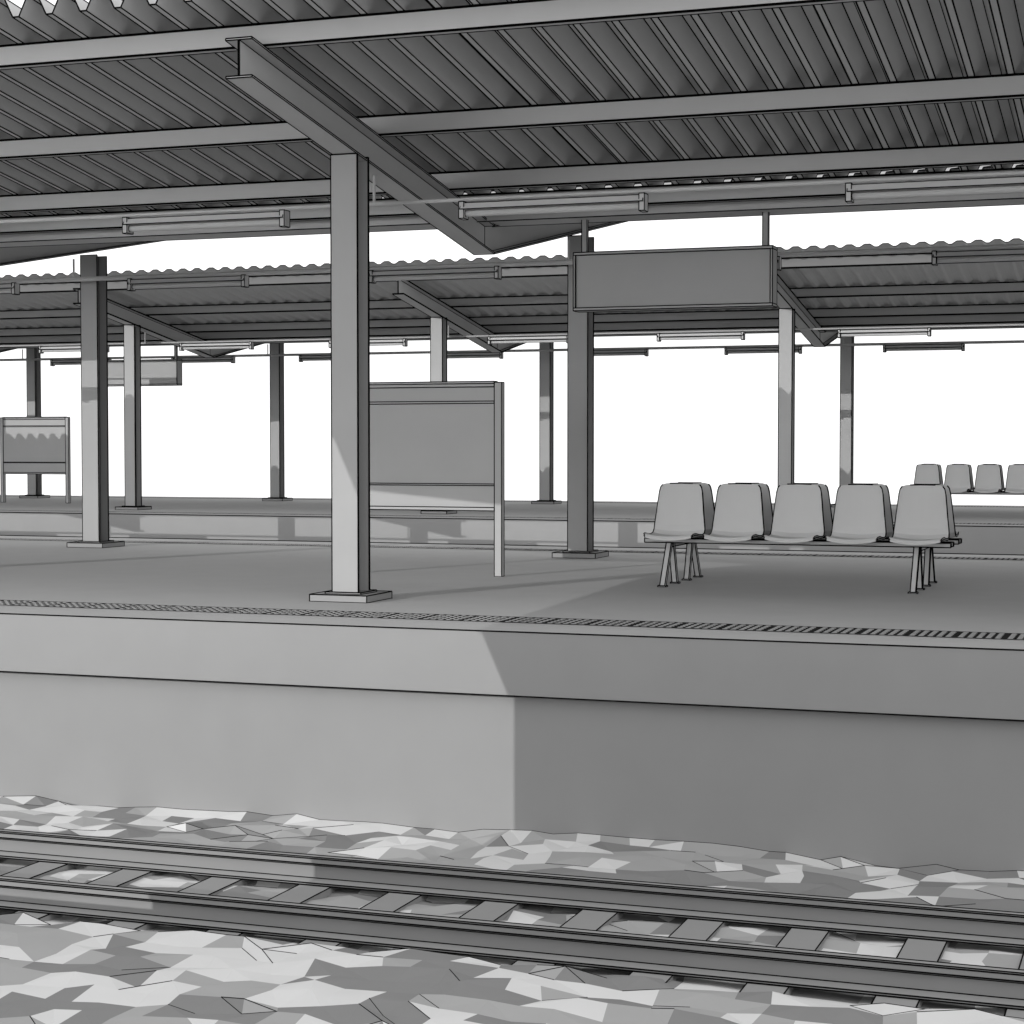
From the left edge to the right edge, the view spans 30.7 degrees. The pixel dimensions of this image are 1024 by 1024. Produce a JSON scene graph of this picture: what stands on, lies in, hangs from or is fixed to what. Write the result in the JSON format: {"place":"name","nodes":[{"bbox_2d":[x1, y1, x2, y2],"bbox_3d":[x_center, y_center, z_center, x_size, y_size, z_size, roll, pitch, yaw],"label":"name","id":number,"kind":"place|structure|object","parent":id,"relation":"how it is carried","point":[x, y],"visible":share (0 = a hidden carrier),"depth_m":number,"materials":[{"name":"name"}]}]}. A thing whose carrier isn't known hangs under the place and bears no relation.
{"place":"outdoors","nodes":[
{"label":"outdoors","id":0,"kind":"place"},
{"bbox_2d":[0,796,1023,1023],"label":"track ballast","id":1,"kind":"structure","parent":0,"point":[70,970],"depth_m":9.36,"materials":[{"name":"grey gravel"}]},
{"bbox_2d":[0,829,1023,1017],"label":"railway track","id":2,"kind":"structure","parent":1,"relation":"on","point":[915,972],"depth_m":9.79,"materials":[{"name":"metal"}]},
{"bbox_2d":[0,0,1023,505],"label":"sky","id":3,"kind":"structure","parent":0,"point":[709,416],"materials":[{"name":"white"}]},
{"label":"ground","id":4,"kind":"structure","parent":0,"visible":0},
{"bbox_2d":[0,536,1023,870],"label":"station platform","id":5,"kind":"structure","parent":4,"relation":"on","point":[864,706],"depth_m":12.40,"materials":[{"name":"concrete"}]},
{"bbox_2d":[370,381,504,576],"bbox_3d":[-0.790,-0.309,17.224,1.509,1.789,0.099,1,2,20],"label":"notice board","id":6,"kind":"object","parent":5,"relation":"on","point":[437,445],"visible":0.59,"depth_m":17.13,"materials":[{"name":"grey metal"}]},
{"bbox_2d":[0,0,1023,602],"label":"platform canopy","id":7,"kind":"object","parent":5,"relation":"on","point":[348,126],"visible":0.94,"depth_m":14.37,"materials":[{"name":"metal"}]},
{"bbox_2d":[0,282,19,294],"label":"fluorescent lamp","id":8,"kind":"object","parent":7,"relation":"attached to","point":[12,288],"visible":1,"depth_m":21.75,"materials":[{"name":"paint"}]},
{"bbox_2d":[127,274,248,290],"bbox_3d":[-3.658,-2.581,20.987,1.504,0.140,0.130,1,2,20],"label":"fluorescent lamp","id":9,"kind":"object","parent":7,"relation":"attached to","point":[242,280],"visible":1,"depth_m":20.95,"materials":[{"name":"paint"}]},
{"bbox_2d":[122,209,289,234],"bbox_3d":[-2.519,-2.376,15.272,1.502,0.138,0.128,1,2,20],"label":"fluorescent lamp","id":10,"kind":"object","parent":7,"relation":"attached to","point":[280,218],"visible":1,"depth_m":15.23,"materials":[{"name":"paint"}]},
{"bbox_2d":[370,266,501,283],"bbox_3d":[-0.833,-2.545,19.976,1.504,0.140,0.130,1,2,20],"label":"fluorescent lamp","id":11,"kind":"object","parent":7,"relation":"attached to","point":[494,272],"visible":0.94,"depth_m":19.93,"materials":[{"name":"paint"}]},
{"bbox_2d":[458,192,647,219],"bbox_3d":[0.305,-2.339,14.261,1.502,0.138,0.128,1,2,20],"label":"fluorescent lamp","id":12,"kind":"object","parent":7,"relation":"attached to","point":[638,201],"visible":1,"depth_m":14.22,"materials":[{"name":"paint"}]},
{"bbox_2d":[573,212,777,312],"bbox_3d":[1.433,-2.222,16.497,1.819,0.854,0.199,1,2,20],"label":"hanging sign","id":13,"kind":"object","parent":7,"relation":"hanging from","point":[728,277],"visible":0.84,"depth_m":16.41,"materials":[{"name":"grey metal"}]},
{"bbox_2d":[845,176,1023,203],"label":"fluorescent lamp","id":14,"kind":"object","parent":7,"relation":"attached to","point":[972,186],"visible":1,"depth_m":13.26,"materials":[{"name":"paint"}]},
{"bbox_2d":[643,482,961,593],"bbox_3d":[2.490,0.192,15.961,2.590,0.878,1.310,1,2,20],"label":"platform bench","id":15,"kind":"object","parent":5,"relation":"on","point":[690,515],"visible":1,"depth_m":15.79,"materials":[{"name":"paint"}]},
{"bbox_2d":[0,495,1023,554],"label":"station platform","id":16,"kind":"structure","parent":4,"relation":"on","point":[990,529],"depth_m":31.73,"materials":[{"name":"concrete"}]},
{"bbox_2d":[0,417,70,502],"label":"notice board","id":17,"kind":"object","parent":16,"relation":"on","point":[35,445],"visible":1,"depth_m":38.64,"materials":[{"name":"grey metal"}]},
{"bbox_2d":[0,238,1023,513],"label":"platform canopy","id":18,"kind":"object","parent":16,"relation":"on","point":[822,300],"visible":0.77,"depth_m":33.25,"materials":[{"name":"metal"}]},
{"bbox_2d":[38,345,109,353],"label":"fluorescent lamp","id":19,"kind":"object","parent":18,"relation":"attached to","point":[42,349],"visible":0.59,"depth_m":35.53,"materials":[{"name":"paint"}]},
{"bbox_2d":[50,359,111,365],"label":"fluorescent lamp","id":20,"kind":"object","parent":18,"relation":"attached to","point":[64,362],"visible":0.59,"depth_m":41.29,"materials":[{"name":"paint"}]},
{"bbox_2d":[108,345,181,386],"bbox_3d":[-7.564,-2.989,37.825,1.854,0.859,0.204,1,2,20],"label":"hanging sign","id":21,"kind":"object","parent":18,"relation":"hanging from","point":[161,372],"visible":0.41,"depth_m":37.62,"materials":[{"name":"grey metal"}]},
{"bbox_2d":[171,356,234,362],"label":"fluorescent lamp","id":22,"kind":"object","parent":18,"relation":"attached to","point":[231,359],"visible":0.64,"depth_m":40.10,"materials":[{"name":"paint"}]},
{"bbox_2d":[179,341,253,350],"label":"fluorescent lamp","id":23,"kind":"object","parent":18,"relation":"attached to","point":[231,345],"visible":1,"depth_m":34.40,"materials":[{"name":"paint"}]},
{"bbox_2d":[299,355,330,361],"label":"fluorescent lamp","id":24,"kind":"object","parent":18,"relation":"attached to","point":[315,358],"visible":0.51,"depth_m":39.24,"materials":[{"name":"paint"}]},
{"bbox_2d":[328,338,407,347],"bbox_3d":[-2.586,-3.028,33.405,1.508,0.144,0.134,1,2,20],"label":"fluorescent lamp","id":25,"kind":"object","parent":18,"relation":"attached to","point":[388,342],"visible":0.58,"depth_m":33.24,"materials":[{"name":"paint"}]},
{"bbox_2d":[447,352,502,358],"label":"fluorescent lamp","id":26,"kind":"object","parent":18,"relation":"attached to","point":[476,355],"visible":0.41,"depth_m":38.01,"materials":[{"name":"paint"}]},
{"bbox_2d":[487,335,566,344],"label":"fluorescent lamp","id":27,"kind":"object","parent":18,"relation":"attached to","point":[523,339],"visible":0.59,"depth_m":32.35,"materials":[{"name":"paint"}]},
{"bbox_2d":[594,349,648,355],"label":"fluorescent lamp","id":28,"kind":"object","parent":18,"relation":"attached to","point":[645,352],"visible":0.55,"depth_m":36.98,"materials":[{"name":"paint"}]},
{"bbox_2d":[657,331,744,341],"bbox_3d":[3.175,-2.954,31.343,1.508,0.144,0.134,1,2,20],"label":"fluorescent lamp","id":29,"kind":"object","parent":18,"relation":"attached to","point":[700,336],"visible":1,"depth_m":31.31,"materials":[{"name":"paint"}]},
{"bbox_2d":[724,346,801,354],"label":"fluorescent lamp","id":30,"kind":"object","parent":18,"relation":"attached to","point":[798,349],"visible":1,"depth_m":36.06,"materials":[{"name":"paint"}]},
{"bbox_2d":[777,256,781,270],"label":"fluorescent lamp","id":31,"kind":"object","parent":18,"relation":"attached to","point":[779,266],"visible":0.18,"depth_m":18.67,"materials":[{"name":"paint"}]},
{"bbox_2d":[837,327,931,337],"bbox_3d":[6.056,-2.917,30.312,1.508,0.144,0.134,1,2,20],"label":"fluorescent lamp","id":32,"kind":"object","parent":18,"relation":"attached to","point":[885,332],"visible":1,"depth_m":30.27,"materials":[{"name":"paint"}]},
{"bbox_2d":[883,343,964,352],"bbox_3d":[7.742,-3.086,35.017,1.508,0.144,0.134,1,2,20],"label":"fluorescent lamp","id":33,"kind":"object","parent":18,"relation":"attached to","point":[925,347],"visible":1,"depth_m":34.98,"materials":[{"name":"paint"}]},
{"bbox_2d":[931,249,1023,265],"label":"fluorescent lamp","id":34,"kind":"object","parent":18,"relation":"attached to","point":[977,256],"visible":1,"depth_m":18.03,"materials":[{"name":"paint"}]},
{"bbox_2d":[914,464,1023,494],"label":"platform bench","id":35,"kind":"object","parent":16,"relation":"on","point":[989,479],"visible":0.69,"depth_m":31.89,"materials":[{"name":"paint"}]}
]}

